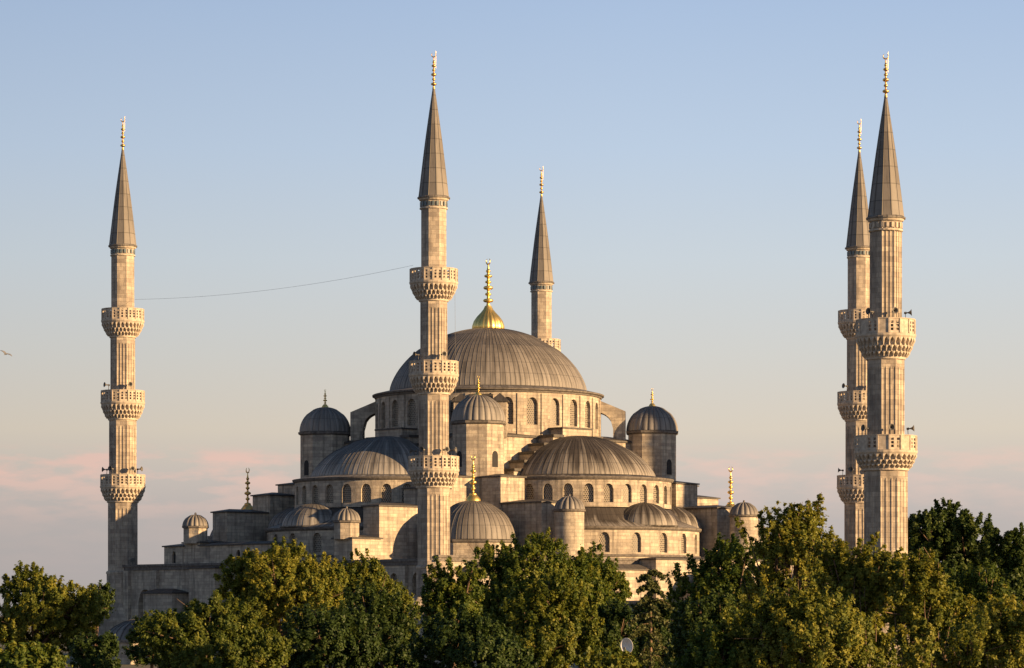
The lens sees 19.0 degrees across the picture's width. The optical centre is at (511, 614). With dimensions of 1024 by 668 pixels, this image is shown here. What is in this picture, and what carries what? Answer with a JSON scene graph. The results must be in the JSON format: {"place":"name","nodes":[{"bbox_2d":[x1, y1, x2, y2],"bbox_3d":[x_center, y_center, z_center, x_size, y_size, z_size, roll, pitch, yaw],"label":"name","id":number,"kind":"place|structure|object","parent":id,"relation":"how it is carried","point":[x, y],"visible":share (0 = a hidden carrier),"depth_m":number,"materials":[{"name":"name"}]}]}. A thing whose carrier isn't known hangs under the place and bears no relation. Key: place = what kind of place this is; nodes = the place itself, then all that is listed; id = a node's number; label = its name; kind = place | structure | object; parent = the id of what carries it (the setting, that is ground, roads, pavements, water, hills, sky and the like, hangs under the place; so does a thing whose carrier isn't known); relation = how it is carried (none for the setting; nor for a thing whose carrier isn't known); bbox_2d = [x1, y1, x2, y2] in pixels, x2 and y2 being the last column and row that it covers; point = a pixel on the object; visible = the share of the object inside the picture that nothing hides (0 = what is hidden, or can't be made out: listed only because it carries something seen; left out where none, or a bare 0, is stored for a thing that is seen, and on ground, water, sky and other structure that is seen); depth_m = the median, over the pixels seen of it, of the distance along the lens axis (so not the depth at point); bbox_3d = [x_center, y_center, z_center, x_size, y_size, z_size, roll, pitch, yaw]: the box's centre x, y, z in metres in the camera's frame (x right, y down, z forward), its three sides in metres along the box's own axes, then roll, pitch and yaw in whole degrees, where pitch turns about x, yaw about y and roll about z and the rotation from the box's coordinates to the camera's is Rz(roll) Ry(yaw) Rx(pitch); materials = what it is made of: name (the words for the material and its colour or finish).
{"place":"outdoors","nodes":[
{"label":"outdoors","id":0,"kind":"place"},
{"bbox_2d":[109,619,146,664],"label":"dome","id":1,"kind":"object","parent":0,"point":[121,630],"visible":0.21,"depth_m":368.08,"materials":[{"name":"stone"}]},
{"bbox_2d":[0,615,995,667],"bbox_3d":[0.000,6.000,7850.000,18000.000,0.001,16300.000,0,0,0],"label":"ground","id":2,"kind":"structure","parent":0,"point":[123,665],"depth_m":358.34,"materials":[{"name":"green plant"}]},
{"bbox_2d":[0,640,72,667],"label":"shrub","id":3,"kind":"object","parent":2,"relation":"on","point":[34,654],"visible":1,"depth_m":129.47,"materials":[{"name":"green plant"}]},
{"bbox_2d":[0,560,107,656],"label":"broadleaf tree","id":4,"kind":"object","parent":2,"relation":"on","point":[51,608],"visible":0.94,"depth_m":280.09,"materials":[{"name":"green plant"}]},
{"bbox_2d":[67,630,122,667],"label":"shrub","id":5,"kind":"object","parent":2,"relation":"on","point":[85,652],"visible":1,"depth_m":214.22,"materials":[{"name":"green plant"}]},
{"bbox_2d":[87,579,115,644],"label":"broadleaf tree","id":6,"kind":"object","parent":2,"relation":"on","point":[107,595],"visible":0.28,"depth_m":289.82,"materials":[{"name":"green plant"}]},
{"bbox_2d":[98,118,145,636],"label":"minaret","id":7,"kind":"object","parent":2,"relation":"on","point":[122,482],"visible":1,"depth_m":395.54,"materials":[{"name":"stone"}]},
{"bbox_2d":[135,265,412,299],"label":"festoon cable","id":8,"kind":"object","parent":7,"relation":"attached to","point":[287,287],"visible":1,"depth_m":370.26,"materials":[{"name":"rubber"}]},
{"bbox_2d":[121,642,162,667],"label":"shrub","id":9,"kind":"object","parent":2,"relation":"on","point":[139,654],"visible":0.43,"depth_m":333.97,"materials":[{"name":"green plant"}]},
{"bbox_2d":[124,589,295,667],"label":"broadleaf tree","id":10,"kind":"object","parent":2,"relation":"on","point":[191,636],"visible":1,"depth_m":203.13,"materials":[{"name":"green plant"}]},
{"bbox_2d":[212,536,348,667],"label":"broadleaf tree","id":11,"kind":"object","parent":2,"relation":"on","point":[270,592],"visible":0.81,"depth_m":269.42,"materials":[{"name":"green plant"}]},
{"bbox_2d":[281,599,387,667],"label":"broadleaf tree","id":12,"kind":"object","parent":2,"relation":"on","point":[332,636],"visible":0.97,"depth_m":213.17,"materials":[{"name":"green plant"}]},
{"bbox_2d":[331,548,422,638],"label":"broadleaf tree","id":13,"kind":"object","parent":2,"relation":"on","point":[376,574],"visible":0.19,"depth_m":280.68,"materials":[{"name":"green plant"}]},
{"bbox_2d":[336,574,434,667],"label":"broadleaf tree","id":14,"kind":"object","parent":2,"relation":"on","point":[393,631],"visible":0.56,"depth_m":233.46,"materials":[{"name":"green plant"}]},
{"bbox_2d":[408,53,459,666],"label":"minaret","id":15,"kind":"object","parent":2,"relation":"on","point":[433,380],"visible":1,"depth_m":349.55,"materials":[{"name":"stone"}]},
{"bbox_2d":[418,552,487,667],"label":"broadleaf tree","id":16,"kind":"object","parent":2,"relation":"on","point":[445,586],"visible":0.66,"depth_m":237.21,"materials":[{"name":"green plant"}]},
{"bbox_2d":[122,259,799,664],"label":"mosque","id":17,"kind":"structure","parent":2,"relation":"on","point":[538,453],"depth_m":380.15,"materials":[{"name":"stone"}]},
{"bbox_2d":[407,603,541,667],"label":"broadleaf tree","id":18,"kind":"object","parent":2,"relation":"on","point":[447,641],"visible":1,"depth_m":203.30,"materials":[{"name":"green plant"}]},
{"bbox_2d":[431,527,613,651],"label":"broadleaf tree","id":19,"kind":"object","parent":2,"relation":"on","point":[506,570],"visible":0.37,"depth_m":243.69,"materials":[{"name":"green plant"}]},
{"bbox_2d":[528,167,560,351],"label":"minaret","id":20,"kind":"object","parent":2,"relation":"on","point":[541,282],"visible":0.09,"depth_m":439.88,"materials":[{"name":"stone"}]},
{"bbox_2d":[499,567,605,667],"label":"broadleaf tree","id":21,"kind":"object","parent":2,"relation":"on","point":[563,623],"visible":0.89,"depth_m":220.99,"materials":[{"name":"green plant"}]},
{"bbox_2d":[571,541,631,649],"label":"broadleaf tree","id":22,"kind":"object","parent":2,"relation":"on","point":[615,578],"visible":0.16,"depth_m":261.38,"materials":[{"name":"green plant"}]},
{"bbox_2d":[576,597,639,667],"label":"broadleaf tree","id":23,"kind":"object","parent":2,"relation":"on","point":[617,617],"visible":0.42,"depth_m":227.05,"materials":[{"name":"green plant"}]},
{"bbox_2d":[581,640,642,667],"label":"shrub","id":24,"kind":"object","parent":2,"relation":"on","point":[610,656],"visible":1,"depth_m":117.57,"materials":[{"name":"green plant"}]},
{"bbox_2d":[620,638,632,654],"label":"satellite dish","id":25,"kind":"object","parent":2,"relation":"on","point":[626,644],"visible":0.89,"depth_m":127.97,"materials":[{"name":"grey metal"}]},
{"bbox_2d":[473,601,800,667],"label":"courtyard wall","id":26,"kind":"structure","parent":2,"relation":"on","point":[629,604],"depth_m":326.82,"materials":[{"name":"stone"}]},
{"bbox_2d":[627,569,674,667],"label":"conifer","id":27,"kind":"object","parent":2,"relation":"on","point":[651,586],"visible":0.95,"depth_m":221.76,"materials":[{"name":"green plant"}]},
{"bbox_2d":[623,599,680,667],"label":"tree","id":28,"kind":"object","parent":2,"relation":"on","point":[667,634],"visible":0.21,"depth_m":254.99,"materials":[{"name":"green plant"}]},
{"bbox_2d":[660,588,754,667],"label":"broadleaf tree","id":29,"kind":"object","parent":2,"relation":"on","point":[688,620],"visible":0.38,"depth_m":204.29,"materials":[{"name":"green plant"}]},
{"bbox_2d":[665,532,762,623],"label":"broadleaf tree","id":30,"kind":"object","parent":2,"relation":"on","point":[729,577],"visible":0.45,"depth_m":231.12,"materials":[{"name":"green plant"}]},
{"bbox_2d":[667,622,781,667],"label":"broadleaf tree","id":31,"kind":"object","parent":2,"relation":"on","point":[718,650],"visible":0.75,"depth_m":149.42,"materials":[{"name":"green plant"}]},
{"bbox_2d":[734,492,839,617],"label":"broadleaf tree","id":32,"kind":"object","parent":2,"relation":"on","point":[782,547],"visible":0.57,"depth_m":181.35,"materials":[{"name":"green plant"}]},
{"bbox_2d":[720,571,918,667],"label":"broadleaf tree","id":33,"kind":"object","parent":2,"relation":"on","point":[807,627],"visible":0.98,"depth_m":148.31,"materials":[{"name":"green plant"}]},
{"bbox_2d":[837,120,869,559],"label":"minaret","id":34,"kind":"object","parent":2,"relation":"on","point":[852,403],"visible":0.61,"depth_m":397.60,"materials":[{"name":"stone"}]},
{"bbox_2d":[806,531,905,661],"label":"broadleaf tree","id":35,"kind":"object","parent":2,"relation":"on","point":[859,577],"visible":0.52,"depth_m":174.99,"materials":[{"name":"green plant"}]},
{"bbox_2d":[854,54,917,666],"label":"minaret","id":36,"kind":"object","parent":2,"relation":"on","point":[885,450],"visible":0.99,"depth_m":298.95,"materials":[{"name":"stone"}]},
{"bbox_2d":[874,548,982,667],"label":"broadleaf tree","id":37,"kind":"object","parent":2,"relation":"on","point":[916,600],"visible":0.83,"depth_m":171.23,"materials":[{"name":"green plant"}]},
{"bbox_2d":[908,497,999,659],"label":"broadleaf tree","id":38,"kind":"object","parent":2,"relation":"on","point":[949,536],"visible":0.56,"depth_m":317.29,"materials":[{"name":"green plant"}]},
{"bbox_2d":[933,558,1014,632],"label":"broadleaf tree","id":39,"kind":"object","parent":2,"relation":"on","point":[983,583],"visible":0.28,"depth_m":253.99,"materials":[{"name":"green plant"}]},
{"bbox_2d":[932,584,1023,667],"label":"broadleaf tree","id":40,"kind":"object","parent":2,"relation":"on","point":[994,638],"visible":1,"depth_m":148.71,"materials":[{"name":"green plant"}]},
{"bbox_2d":[977,522,1023,608],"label":"broadleaf tree","id":41,"kind":"object","parent":2,"relation":"on","point":[1008,558],"visible":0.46,"depth_m":299.22,"materials":[{"name":"green plant"}]},
{"bbox_2d":[0,0,1023,614],"label":"sky","id":42,"kind":"structure","parent":0,"point":[698,158],"materials":[{"name":"blue"}]}
]}

